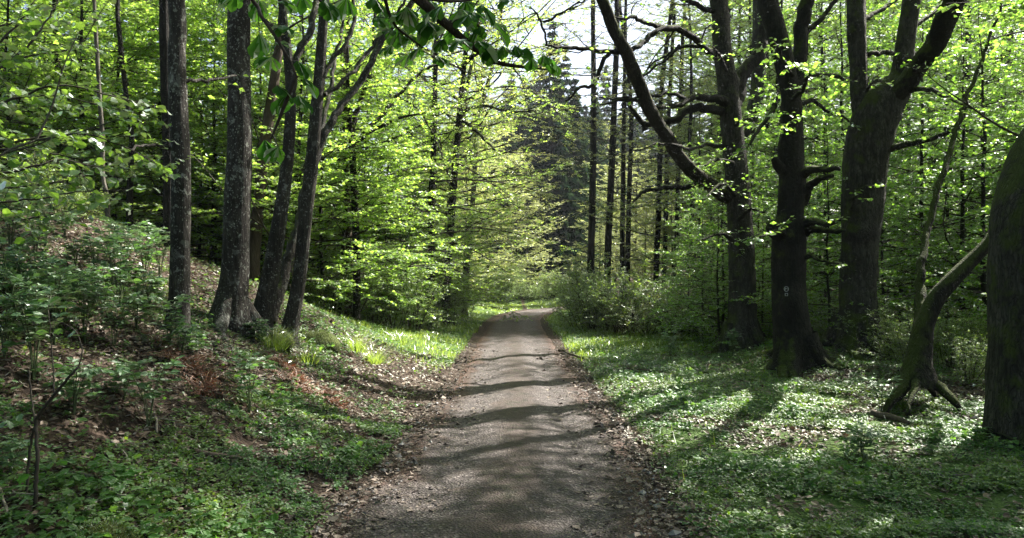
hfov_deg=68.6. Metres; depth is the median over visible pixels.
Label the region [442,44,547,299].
alder
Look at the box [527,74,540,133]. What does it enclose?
spruce tree
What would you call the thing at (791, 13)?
tall beech
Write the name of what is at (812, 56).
tall beech
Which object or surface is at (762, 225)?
young maple
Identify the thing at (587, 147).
spruce tree
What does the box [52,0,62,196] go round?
thin tree
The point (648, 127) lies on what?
spruce tree
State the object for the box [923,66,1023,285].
young maple
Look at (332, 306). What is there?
bush
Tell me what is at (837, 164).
alder
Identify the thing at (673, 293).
bush
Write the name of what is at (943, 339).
bush
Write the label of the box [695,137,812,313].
alder
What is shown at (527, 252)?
alder
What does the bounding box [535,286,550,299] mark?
bush
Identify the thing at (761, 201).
alder
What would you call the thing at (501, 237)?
alder
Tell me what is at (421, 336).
grass
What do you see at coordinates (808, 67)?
tall beech
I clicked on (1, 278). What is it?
seedling
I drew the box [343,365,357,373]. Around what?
stick
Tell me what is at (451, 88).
tall beech
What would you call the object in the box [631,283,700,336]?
bush
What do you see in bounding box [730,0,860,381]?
old beech
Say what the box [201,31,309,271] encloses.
young beech
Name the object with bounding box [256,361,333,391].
dead bracken
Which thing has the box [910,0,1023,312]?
young maple
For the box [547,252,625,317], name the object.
bush
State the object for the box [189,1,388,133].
tall beech
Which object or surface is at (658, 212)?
alder tree
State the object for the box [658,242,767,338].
bush
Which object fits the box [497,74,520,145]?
spruce tree
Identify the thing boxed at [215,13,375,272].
young beech
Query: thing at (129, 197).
thin tree
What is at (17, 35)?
tall beech
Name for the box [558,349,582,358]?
stick
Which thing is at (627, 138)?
spruce tree
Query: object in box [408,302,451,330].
bush
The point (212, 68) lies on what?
tall beech
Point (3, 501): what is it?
stick
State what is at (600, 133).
spruce tree
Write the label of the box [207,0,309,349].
lichen tree
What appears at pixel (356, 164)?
tree
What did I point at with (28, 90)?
young beech
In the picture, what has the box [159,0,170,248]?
slim tree
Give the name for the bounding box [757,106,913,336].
young maple
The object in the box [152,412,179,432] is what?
stick
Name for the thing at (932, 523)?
ground cover
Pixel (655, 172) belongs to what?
alder
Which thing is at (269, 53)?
tall beech
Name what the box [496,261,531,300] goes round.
bush
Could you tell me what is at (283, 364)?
dead bracken
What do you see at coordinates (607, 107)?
spruce tree
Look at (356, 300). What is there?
forked tree
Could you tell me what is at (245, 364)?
seedling
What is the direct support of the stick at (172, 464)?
on the ground at (998, 501)
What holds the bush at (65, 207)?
on the ground at (998, 501)
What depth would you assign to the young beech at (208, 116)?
17.00 m
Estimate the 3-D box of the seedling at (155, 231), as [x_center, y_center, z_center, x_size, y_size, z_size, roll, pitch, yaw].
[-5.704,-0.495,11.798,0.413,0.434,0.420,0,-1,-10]
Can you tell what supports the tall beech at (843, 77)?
on the ground at (998, 501)
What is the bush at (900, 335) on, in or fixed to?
on the ground at (998, 501)
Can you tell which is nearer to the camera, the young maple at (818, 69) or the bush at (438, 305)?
the young maple at (818, 69)
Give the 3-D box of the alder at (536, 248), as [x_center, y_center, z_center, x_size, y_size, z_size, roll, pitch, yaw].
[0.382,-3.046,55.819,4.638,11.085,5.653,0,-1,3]
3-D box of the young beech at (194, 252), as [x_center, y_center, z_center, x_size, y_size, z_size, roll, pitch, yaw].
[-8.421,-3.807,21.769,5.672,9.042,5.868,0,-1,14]
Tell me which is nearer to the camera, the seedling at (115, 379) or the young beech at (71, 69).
the seedling at (115, 379)
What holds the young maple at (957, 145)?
on the ground at (998, 501)
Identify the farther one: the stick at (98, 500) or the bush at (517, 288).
the bush at (517, 288)
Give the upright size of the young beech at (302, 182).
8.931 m
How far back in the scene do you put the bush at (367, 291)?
18.57 m
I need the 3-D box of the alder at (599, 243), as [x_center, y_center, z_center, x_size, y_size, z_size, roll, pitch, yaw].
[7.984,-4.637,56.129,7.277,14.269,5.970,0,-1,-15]
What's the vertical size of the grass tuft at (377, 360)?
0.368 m
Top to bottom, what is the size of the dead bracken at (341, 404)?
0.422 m
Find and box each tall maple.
[685,11,812,223]
[806,1,938,210]
[824,0,1023,214]
[870,0,1022,204]
[893,0,1023,219]
[914,0,1023,59]
[924,1,1023,140]
[933,3,1023,144]
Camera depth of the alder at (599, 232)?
39.95 m
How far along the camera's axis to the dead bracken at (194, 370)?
7.27 m
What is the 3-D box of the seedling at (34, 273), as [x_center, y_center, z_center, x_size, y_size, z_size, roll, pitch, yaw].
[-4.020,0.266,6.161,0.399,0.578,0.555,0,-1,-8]
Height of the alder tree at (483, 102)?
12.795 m
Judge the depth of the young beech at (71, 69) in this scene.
21.85 m
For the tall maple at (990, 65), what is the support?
on the ground at (998, 501)
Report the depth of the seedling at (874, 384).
9.28 m
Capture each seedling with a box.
[0,176,41,259]
[0,236,49,318]
[0,254,53,300]
[0,255,40,289]
[0,266,47,332]
[0,274,40,357]
[0,276,79,380]
[0,436,42,475]
[15,202,58,261]
[23,256,86,349]
[31,187,68,246]
[35,253,71,275]
[36,265,88,318]
[41,357,114,414]
[51,210,80,239]
[60,238,92,264]
[64,272,111,343]
[70,271,94,292]
[72,233,109,270]
[76,263,129,318]
[81,229,152,307]
[86,292,147,347]
[87,214,140,284]
[100,218,150,267]
[102,358,155,399]
[105,355,185,429]
[108,290,155,329]
[124,228,167,276]
[129,271,166,307]
[134,225,160,247]
[137,222,169,275]
[141,293,197,345]
[152,317,202,353]
[176,326,210,352]
[219,350,277,412]
[242,317,273,341]
[659,330,681,358]
[726,328,741,354]
[840,420,889,451]
[860,375,902,411]
[886,387,904,404]
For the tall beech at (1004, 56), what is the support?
on the ground at (998, 501)
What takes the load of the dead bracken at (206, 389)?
on the ground at (998, 501)
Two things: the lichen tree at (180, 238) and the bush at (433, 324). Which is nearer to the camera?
the lichen tree at (180, 238)
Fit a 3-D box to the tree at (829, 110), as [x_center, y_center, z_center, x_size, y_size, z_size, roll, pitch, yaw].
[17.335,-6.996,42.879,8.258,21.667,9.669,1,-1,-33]
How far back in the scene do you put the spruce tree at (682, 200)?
89.71 m
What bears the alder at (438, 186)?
on the ground at (998, 501)
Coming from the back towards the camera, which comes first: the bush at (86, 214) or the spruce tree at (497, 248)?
the spruce tree at (497, 248)
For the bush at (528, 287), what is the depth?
55.94 m
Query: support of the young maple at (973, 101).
on the ground at (998, 501)
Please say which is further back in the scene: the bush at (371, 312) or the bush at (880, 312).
the bush at (371, 312)
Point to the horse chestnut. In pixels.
(397, 37)
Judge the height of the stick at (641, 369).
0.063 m
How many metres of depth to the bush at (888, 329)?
14.61 m
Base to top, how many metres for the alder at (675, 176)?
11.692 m
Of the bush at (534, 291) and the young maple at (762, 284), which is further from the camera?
the bush at (534, 291)
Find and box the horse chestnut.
[217,0,560,163]
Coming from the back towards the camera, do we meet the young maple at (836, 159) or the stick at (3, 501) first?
the young maple at (836, 159)
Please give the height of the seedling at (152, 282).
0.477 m
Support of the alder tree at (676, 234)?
on the ground at (998, 501)
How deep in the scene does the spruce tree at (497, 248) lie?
65.75 m
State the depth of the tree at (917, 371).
9.57 m
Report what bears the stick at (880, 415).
on the ground at (998, 501)
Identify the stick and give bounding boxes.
[0,486,42,512]
[68,467,94,476]
[87,486,125,509]
[109,440,147,457]
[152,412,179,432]
[159,458,218,481]
[173,417,197,442]
[192,448,249,462]
[194,431,218,453]
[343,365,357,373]
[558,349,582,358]
[622,367,665,371]
[870,409,910,424]
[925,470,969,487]
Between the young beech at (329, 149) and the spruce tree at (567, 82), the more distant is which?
the spruce tree at (567, 82)
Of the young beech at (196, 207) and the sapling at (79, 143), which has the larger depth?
the young beech at (196, 207)
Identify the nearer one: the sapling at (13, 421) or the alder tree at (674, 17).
the sapling at (13, 421)
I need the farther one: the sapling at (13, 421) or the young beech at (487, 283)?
the young beech at (487, 283)
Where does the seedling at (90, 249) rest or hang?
on the ground at (998, 501)
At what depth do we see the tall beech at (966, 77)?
25.35 m
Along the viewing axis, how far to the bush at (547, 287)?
54.93 m
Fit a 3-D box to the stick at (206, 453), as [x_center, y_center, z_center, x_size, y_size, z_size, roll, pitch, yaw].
[-2.237,1.442,5.797,0.459,0.187,0.054,1,-1,-42]
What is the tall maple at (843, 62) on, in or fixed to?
on the ground at (998, 501)
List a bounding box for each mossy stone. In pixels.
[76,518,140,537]
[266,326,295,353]
[300,328,342,352]
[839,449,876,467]
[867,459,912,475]
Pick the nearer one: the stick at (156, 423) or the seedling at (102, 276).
the stick at (156, 423)
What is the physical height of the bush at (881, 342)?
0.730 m
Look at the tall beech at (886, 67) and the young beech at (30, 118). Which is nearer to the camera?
the young beech at (30, 118)
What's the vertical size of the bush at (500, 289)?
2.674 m
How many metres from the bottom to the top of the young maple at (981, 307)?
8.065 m
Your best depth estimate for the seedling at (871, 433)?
6.59 m
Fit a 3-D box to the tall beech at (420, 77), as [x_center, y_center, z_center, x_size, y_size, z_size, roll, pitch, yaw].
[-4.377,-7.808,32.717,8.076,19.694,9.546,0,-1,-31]
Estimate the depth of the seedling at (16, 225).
8.01 m
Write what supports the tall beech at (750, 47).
on the ground at (998, 501)
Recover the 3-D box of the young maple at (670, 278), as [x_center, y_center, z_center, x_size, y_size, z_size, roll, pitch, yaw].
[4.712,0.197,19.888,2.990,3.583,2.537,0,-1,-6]
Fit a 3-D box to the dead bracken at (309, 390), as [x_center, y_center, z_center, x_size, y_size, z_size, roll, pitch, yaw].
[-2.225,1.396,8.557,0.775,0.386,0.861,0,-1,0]
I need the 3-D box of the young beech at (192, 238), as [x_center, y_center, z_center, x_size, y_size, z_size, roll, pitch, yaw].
[-7.916,-2.922,19.024,6.014,6.861,5.365,0,-1,-22]
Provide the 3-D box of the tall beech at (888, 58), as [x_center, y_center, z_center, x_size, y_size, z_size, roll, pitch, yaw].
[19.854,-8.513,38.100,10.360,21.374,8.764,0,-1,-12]
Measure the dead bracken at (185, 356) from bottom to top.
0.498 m
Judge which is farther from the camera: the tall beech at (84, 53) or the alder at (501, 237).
the alder at (501, 237)
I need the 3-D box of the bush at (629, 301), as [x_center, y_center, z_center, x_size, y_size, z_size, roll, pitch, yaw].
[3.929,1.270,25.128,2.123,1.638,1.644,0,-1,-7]
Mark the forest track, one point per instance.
(517, 464)
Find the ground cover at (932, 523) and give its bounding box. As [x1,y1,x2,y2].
[0,205,1023,537]
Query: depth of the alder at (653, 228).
46.20 m
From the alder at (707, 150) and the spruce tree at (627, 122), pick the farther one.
the spruce tree at (627, 122)
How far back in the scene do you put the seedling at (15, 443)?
4.36 m
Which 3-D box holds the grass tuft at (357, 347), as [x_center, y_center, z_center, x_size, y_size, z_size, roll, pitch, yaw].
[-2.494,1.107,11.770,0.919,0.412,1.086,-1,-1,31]
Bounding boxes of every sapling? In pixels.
[0,0,179,190]
[0,0,192,244]
[0,21,135,159]
[0,296,82,510]
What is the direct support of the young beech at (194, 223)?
on the ground at (998, 501)
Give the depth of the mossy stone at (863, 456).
6.50 m
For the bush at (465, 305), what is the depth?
29.87 m
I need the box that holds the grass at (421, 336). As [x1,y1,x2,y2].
[303,296,1022,490]
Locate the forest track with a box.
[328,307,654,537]
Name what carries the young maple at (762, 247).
on the ground at (998, 501)
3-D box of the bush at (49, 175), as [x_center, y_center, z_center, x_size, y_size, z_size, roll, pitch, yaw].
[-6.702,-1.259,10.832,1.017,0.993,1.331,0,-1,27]
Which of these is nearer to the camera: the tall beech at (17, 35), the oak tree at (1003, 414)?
the oak tree at (1003, 414)
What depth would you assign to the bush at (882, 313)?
13.95 m
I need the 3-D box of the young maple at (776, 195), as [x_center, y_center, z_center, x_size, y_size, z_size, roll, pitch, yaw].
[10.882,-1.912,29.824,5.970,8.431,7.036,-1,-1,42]
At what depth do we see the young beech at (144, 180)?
16.23 m
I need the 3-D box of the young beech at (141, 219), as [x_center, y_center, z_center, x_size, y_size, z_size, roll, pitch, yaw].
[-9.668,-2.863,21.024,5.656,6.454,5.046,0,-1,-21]
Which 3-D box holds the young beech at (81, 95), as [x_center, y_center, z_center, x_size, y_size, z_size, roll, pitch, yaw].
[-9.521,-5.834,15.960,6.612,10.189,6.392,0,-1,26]
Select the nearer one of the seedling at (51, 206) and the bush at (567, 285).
the seedling at (51, 206)
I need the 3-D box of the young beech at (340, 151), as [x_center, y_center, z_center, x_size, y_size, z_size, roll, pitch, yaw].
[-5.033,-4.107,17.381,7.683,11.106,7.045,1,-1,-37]
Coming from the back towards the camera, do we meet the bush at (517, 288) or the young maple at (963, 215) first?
the bush at (517, 288)
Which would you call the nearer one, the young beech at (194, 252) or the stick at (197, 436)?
the stick at (197, 436)
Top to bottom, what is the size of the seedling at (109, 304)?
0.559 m
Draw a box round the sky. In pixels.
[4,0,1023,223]
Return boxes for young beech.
[0,0,98,178]
[0,0,104,214]
[0,0,146,188]
[0,0,160,220]
[0,0,218,201]
[0,0,265,255]
[0,2,124,213]
[1,0,61,147]
[1,0,157,223]
[4,27,191,248]
[11,0,292,241]
[38,0,224,235]
[39,0,215,254]
[75,0,341,302]
[84,60,222,267]
[96,27,308,271]
[96,30,321,287]
[120,0,450,318]
[121,0,334,271]
[122,104,220,266]
[135,0,397,302]
[189,8,397,301]
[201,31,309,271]
[206,0,472,307]
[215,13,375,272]
[255,22,471,323]
[267,32,403,307]
[270,84,343,274]
[285,0,459,298]
[287,24,481,321]
[295,95,374,257]
[303,39,425,278]
[325,0,522,314]
[335,93,492,324]
[359,155,496,307]
[381,85,511,311]
[388,111,532,321]
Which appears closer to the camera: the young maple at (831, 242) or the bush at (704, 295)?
the bush at (704, 295)
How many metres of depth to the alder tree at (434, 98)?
23.00 m
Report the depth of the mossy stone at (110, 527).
4.14 m
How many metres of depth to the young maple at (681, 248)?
18.55 m
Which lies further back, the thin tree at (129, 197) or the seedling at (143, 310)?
the thin tree at (129, 197)
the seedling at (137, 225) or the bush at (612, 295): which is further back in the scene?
the bush at (612, 295)
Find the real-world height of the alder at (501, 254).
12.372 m
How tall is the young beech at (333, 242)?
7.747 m
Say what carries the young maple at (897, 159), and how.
on the ground at (998, 501)
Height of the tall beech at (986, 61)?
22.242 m
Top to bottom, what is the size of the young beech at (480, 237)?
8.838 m
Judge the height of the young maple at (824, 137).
10.115 m
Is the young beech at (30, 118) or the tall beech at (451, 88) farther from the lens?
the tall beech at (451, 88)
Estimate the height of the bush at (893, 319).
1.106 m
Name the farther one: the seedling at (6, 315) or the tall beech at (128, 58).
the tall beech at (128, 58)
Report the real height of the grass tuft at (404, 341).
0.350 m
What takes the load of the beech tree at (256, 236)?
on the ground at (998, 501)
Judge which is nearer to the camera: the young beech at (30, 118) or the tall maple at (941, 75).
the young beech at (30, 118)
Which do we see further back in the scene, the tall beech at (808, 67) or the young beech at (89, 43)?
the tall beech at (808, 67)
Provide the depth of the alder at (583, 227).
49.69 m
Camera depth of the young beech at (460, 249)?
25.85 m
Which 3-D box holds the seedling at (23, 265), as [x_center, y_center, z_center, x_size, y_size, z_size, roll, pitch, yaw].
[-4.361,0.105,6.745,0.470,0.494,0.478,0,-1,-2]
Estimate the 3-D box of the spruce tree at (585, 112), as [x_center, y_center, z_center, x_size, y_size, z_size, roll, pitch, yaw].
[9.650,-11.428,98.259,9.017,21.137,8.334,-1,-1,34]
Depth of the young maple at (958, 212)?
19.62 m
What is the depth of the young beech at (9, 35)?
22.19 m
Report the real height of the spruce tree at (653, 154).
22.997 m
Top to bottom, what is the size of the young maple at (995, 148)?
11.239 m
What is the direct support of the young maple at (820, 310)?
on the ground at (998, 501)
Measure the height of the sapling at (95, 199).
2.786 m
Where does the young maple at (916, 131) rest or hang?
on the ground at (998, 501)
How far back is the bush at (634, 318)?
21.42 m
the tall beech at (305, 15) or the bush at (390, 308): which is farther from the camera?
the tall beech at (305, 15)
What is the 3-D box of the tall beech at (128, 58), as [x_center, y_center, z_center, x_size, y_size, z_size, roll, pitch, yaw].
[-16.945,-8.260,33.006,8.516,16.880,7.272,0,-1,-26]
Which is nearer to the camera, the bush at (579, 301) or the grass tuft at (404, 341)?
the grass tuft at (404, 341)
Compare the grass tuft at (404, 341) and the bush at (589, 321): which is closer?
the grass tuft at (404, 341)
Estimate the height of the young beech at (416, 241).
9.064 m
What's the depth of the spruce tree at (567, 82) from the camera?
66.00 m
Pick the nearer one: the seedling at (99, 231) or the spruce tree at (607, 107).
the seedling at (99, 231)
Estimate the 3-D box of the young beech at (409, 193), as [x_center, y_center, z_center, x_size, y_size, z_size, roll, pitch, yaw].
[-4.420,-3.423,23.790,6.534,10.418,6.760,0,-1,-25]
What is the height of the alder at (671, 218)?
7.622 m
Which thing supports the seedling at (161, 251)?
on the ground at (998, 501)
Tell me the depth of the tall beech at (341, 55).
39.94 m
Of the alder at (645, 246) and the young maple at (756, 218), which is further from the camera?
the alder at (645, 246)
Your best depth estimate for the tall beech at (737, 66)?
41.19 m
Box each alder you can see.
[392,68,511,300]
[411,63,518,308]
[414,117,478,269]
[420,58,514,278]
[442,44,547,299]
[455,106,547,302]
[461,120,536,298]
[489,154,545,299]
[506,165,554,298]
[518,170,574,297]
[561,163,643,296]
[562,217,619,308]
[576,0,765,293]
[581,112,652,298]
[581,145,678,299]
[598,199,660,299]
[612,195,669,294]
[617,180,662,275]
[625,50,723,289]
[630,61,767,308]
[630,167,691,291]
[630,176,683,290]
[630,209,676,300]
[649,146,706,279]
[661,40,765,279]
[668,87,714,277]
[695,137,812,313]
[756,166,810,294]
[809,72,906,268]
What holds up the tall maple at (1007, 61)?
on the ground at (998, 501)
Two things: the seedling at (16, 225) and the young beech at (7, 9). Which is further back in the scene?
the young beech at (7, 9)
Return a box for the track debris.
[269,348,719,537]
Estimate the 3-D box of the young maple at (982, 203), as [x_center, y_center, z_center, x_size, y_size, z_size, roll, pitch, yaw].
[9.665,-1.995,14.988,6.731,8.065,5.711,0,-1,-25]
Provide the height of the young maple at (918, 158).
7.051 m
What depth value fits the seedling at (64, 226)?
10.16 m
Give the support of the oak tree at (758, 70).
on the ground at (998, 501)
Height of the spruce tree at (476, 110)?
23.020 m
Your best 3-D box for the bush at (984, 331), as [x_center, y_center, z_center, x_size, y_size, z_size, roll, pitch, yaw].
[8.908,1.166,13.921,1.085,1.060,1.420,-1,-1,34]
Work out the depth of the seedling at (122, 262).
8.19 m
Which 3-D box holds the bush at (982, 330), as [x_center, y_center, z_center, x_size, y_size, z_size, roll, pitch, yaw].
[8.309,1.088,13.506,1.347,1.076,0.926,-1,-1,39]
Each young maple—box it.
[635,211,727,336]
[638,142,764,312]
[642,138,774,344]
[650,189,772,354]
[651,168,727,342]
[657,220,715,316]
[660,243,692,289]
[670,54,936,332]
[680,83,825,351]
[686,0,986,323]
[693,197,821,342]
[704,116,833,298]
[711,154,827,316]
[750,14,913,326]
[752,196,772,300]
[757,0,1022,333]
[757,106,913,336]
[765,162,927,290]
[770,78,981,341]
[805,118,959,318]
[805,184,840,315]
[806,1,990,324]
[807,123,986,353]
[810,0,1023,336]
[810,0,1023,352]
[821,0,1023,321]
[832,4,1023,315]
[834,147,965,313]
[888,57,1023,322]
[888,103,993,299]
[902,0,1023,329]
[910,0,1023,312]
[912,3,1023,279]
[915,10,1023,294]
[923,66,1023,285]
[937,39,1023,262]
[961,303,986,338]
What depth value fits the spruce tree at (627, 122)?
100.39 m
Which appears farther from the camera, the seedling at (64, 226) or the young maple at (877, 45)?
the young maple at (877, 45)
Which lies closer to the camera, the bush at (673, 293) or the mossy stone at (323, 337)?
the mossy stone at (323, 337)
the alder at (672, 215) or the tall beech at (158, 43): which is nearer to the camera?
the tall beech at (158, 43)
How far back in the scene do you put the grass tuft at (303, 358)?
9.93 m
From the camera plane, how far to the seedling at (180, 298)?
7.62 m
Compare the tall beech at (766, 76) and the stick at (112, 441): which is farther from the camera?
the tall beech at (766, 76)
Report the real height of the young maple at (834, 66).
7.568 m
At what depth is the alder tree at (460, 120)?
24.66 m
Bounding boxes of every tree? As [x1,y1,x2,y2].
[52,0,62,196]
[92,0,109,218]
[101,0,248,338]
[115,0,134,228]
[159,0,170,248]
[197,0,495,317]
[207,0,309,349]
[249,0,415,281]
[254,0,344,327]
[281,0,417,344]
[309,95,386,269]
[312,0,574,328]
[314,56,374,254]
[328,0,475,321]
[329,0,611,324]
[359,0,573,319]
[376,0,641,316]
[445,126,469,269]
[455,96,507,285]
[463,72,495,218]
[482,80,520,270]
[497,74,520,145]
[503,112,569,298]
[506,0,776,357]
[509,0,672,285]
[509,70,532,229]
[521,21,586,295]
[524,66,547,145]
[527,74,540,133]
[543,0,677,283]
[548,71,611,282]
[553,49,595,258]
[559,0,688,292]
[571,0,707,286]
[579,104,588,132]
[579,135,616,275]
[583,97,617,244]
[585,87,619,260]
[596,145,618,278]
[598,64,611,162]
[606,0,716,297]
[607,130,634,245]
[615,118,633,216]
[616,3,719,294]
[616,80,642,162]
[620,0,735,275]
[626,109,652,225]
[630,146,670,271]
[637,122,646,167]
[642,77,666,186]
[649,87,670,235]
[662,128,676,207]
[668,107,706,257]
[718,0,765,325]
[747,0,838,287]
[749,1,884,281]
[820,0,988,365]
[831,30,967,286]
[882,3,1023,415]
[981,128,1023,450]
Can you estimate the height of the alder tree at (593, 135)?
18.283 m
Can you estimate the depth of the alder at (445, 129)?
41.89 m
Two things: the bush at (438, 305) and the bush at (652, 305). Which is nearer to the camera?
the bush at (652, 305)
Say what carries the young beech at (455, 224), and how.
on the ground at (998, 501)
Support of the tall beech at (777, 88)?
on the ground at (998, 501)
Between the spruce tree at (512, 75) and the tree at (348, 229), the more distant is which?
the spruce tree at (512, 75)
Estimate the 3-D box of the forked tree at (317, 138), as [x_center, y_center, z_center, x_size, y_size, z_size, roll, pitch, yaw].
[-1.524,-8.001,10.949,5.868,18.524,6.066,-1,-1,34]
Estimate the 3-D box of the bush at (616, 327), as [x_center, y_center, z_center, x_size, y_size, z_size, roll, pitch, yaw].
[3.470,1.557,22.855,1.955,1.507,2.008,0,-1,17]
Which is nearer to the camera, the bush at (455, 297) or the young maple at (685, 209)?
the young maple at (685, 209)
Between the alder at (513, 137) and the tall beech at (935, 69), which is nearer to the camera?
the tall beech at (935, 69)
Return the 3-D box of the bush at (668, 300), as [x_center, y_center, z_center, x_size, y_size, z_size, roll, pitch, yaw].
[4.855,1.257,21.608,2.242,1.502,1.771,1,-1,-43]
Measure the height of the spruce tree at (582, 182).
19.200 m
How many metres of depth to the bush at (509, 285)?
51.76 m
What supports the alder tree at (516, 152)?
on the ground at (998, 501)
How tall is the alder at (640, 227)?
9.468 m
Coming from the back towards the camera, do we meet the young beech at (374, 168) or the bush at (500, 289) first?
the bush at (500, 289)
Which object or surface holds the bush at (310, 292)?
on the ground at (998, 501)
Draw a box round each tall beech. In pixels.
[6,0,157,211]
[10,0,131,77]
[38,1,272,105]
[61,1,273,223]
[65,1,187,127]
[70,1,314,254]
[134,3,316,257]
[149,0,313,129]
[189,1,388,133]
[200,0,366,176]
[212,3,335,135]
[255,0,445,244]
[270,0,491,279]
[305,1,446,264]
[326,0,523,277]
[359,0,515,295]
[608,0,816,247]
[613,0,833,201]
[640,0,840,159]
[641,1,826,178]
[642,1,774,244]
[652,0,847,193]
[656,0,846,261]
[660,0,880,283]
[673,0,892,197]
[677,0,888,221]
[687,0,900,195]
[731,0,896,279]
[731,0,938,308]
[733,0,919,307]
[735,0,888,177]
[774,0,923,215]
[792,0,980,183]
[805,3,923,165]
[812,0,1020,295]
[820,0,984,309]
[820,0,1023,240]
[822,0,1023,318]
[844,0,1021,210]
[845,7,1022,257]
[876,0,1023,167]
[878,0,1023,161]
[885,7,1023,170]
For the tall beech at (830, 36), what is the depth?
32.81 m
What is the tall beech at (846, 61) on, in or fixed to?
on the ground at (998, 501)
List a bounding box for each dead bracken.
[141,332,225,378]
[144,345,245,392]
[154,366,260,408]
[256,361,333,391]
[257,349,310,376]
[286,372,351,410]
[295,380,363,415]
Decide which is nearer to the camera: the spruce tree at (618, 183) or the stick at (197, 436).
the stick at (197, 436)
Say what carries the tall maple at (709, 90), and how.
on the ground at (998, 501)
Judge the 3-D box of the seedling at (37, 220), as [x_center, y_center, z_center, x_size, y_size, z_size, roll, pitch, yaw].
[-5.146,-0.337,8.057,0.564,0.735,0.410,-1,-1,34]
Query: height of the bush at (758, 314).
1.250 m
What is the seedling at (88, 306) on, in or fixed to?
on the ground at (998, 501)
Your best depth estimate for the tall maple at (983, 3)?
10.93 m
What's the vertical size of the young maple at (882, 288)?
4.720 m
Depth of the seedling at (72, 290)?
6.89 m
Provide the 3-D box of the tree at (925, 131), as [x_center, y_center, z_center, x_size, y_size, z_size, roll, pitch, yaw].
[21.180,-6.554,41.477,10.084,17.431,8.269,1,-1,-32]
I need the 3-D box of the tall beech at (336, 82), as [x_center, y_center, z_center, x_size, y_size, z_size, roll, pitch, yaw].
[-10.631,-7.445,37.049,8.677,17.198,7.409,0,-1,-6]
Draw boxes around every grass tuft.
[240,322,305,350]
[286,343,331,364]
[340,329,378,352]
[356,344,397,364]
[383,330,415,344]
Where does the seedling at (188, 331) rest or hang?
on the ground at (998, 501)
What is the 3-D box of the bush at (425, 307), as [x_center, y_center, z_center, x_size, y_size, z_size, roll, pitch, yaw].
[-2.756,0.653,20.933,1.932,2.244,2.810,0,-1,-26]
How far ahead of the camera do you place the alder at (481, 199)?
32.85 m
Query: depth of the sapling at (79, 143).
4.57 m
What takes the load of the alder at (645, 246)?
on the ground at (998, 501)
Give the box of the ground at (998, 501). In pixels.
[0,197,1023,537]
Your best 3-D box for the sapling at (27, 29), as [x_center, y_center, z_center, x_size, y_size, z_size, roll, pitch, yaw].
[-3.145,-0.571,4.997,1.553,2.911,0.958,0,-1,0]
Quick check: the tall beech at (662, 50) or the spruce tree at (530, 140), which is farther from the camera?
the spruce tree at (530, 140)
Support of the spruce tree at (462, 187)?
on the ground at (998, 501)
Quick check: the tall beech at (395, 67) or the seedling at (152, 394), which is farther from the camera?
the tall beech at (395, 67)
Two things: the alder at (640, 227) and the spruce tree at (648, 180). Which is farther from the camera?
the spruce tree at (648, 180)
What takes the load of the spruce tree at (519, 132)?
on the ground at (998, 501)
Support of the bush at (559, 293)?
on the ground at (998, 501)
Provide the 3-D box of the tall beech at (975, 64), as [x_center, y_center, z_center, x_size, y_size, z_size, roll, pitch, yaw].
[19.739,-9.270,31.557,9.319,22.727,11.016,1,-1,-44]
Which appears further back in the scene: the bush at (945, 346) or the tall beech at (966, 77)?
the tall beech at (966, 77)
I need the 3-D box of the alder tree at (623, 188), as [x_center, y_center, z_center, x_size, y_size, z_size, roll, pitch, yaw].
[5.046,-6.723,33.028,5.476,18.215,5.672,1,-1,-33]
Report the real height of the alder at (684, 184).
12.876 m
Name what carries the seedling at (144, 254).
on the ground at (998, 501)
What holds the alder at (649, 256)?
on the ground at (998, 501)
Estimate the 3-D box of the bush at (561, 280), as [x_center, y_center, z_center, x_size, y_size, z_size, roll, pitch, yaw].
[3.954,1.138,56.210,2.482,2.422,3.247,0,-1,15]
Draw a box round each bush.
[0,177,41,211]
[9,150,91,213]
[33,185,89,215]
[60,178,117,222]
[288,269,347,307]
[306,249,365,315]
[318,246,395,317]
[333,258,424,324]
[343,251,429,329]
[389,263,455,330]
[389,275,461,316]
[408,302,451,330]
[435,278,474,326]
[451,268,482,320]
[462,262,502,303]
[471,257,528,302]
[483,279,518,300]
[490,266,527,303]
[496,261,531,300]
[512,269,544,300]
[515,280,543,301]
[527,261,570,300]
[533,262,609,312]
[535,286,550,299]
[542,286,599,327]
[545,263,617,329]
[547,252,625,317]
[550,272,571,298]
[552,255,663,331]
[555,257,641,327]
[571,257,617,301]
[578,247,679,334]
[593,297,649,334]
[599,284,657,327]
[606,297,674,335]
[627,293,667,328]
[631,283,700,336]
[645,275,698,331]
[653,290,705,331]
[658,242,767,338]
[670,292,727,338]
[711,297,770,331]
[825,296,897,339]
[828,297,907,345]
[846,300,949,366]
[856,326,907,360]
[880,302,913,338]
[883,316,902,340]
[903,294,987,370]
[933,322,967,357]
[935,301,987,353]
[939,316,987,384]
[970,321,987,351]

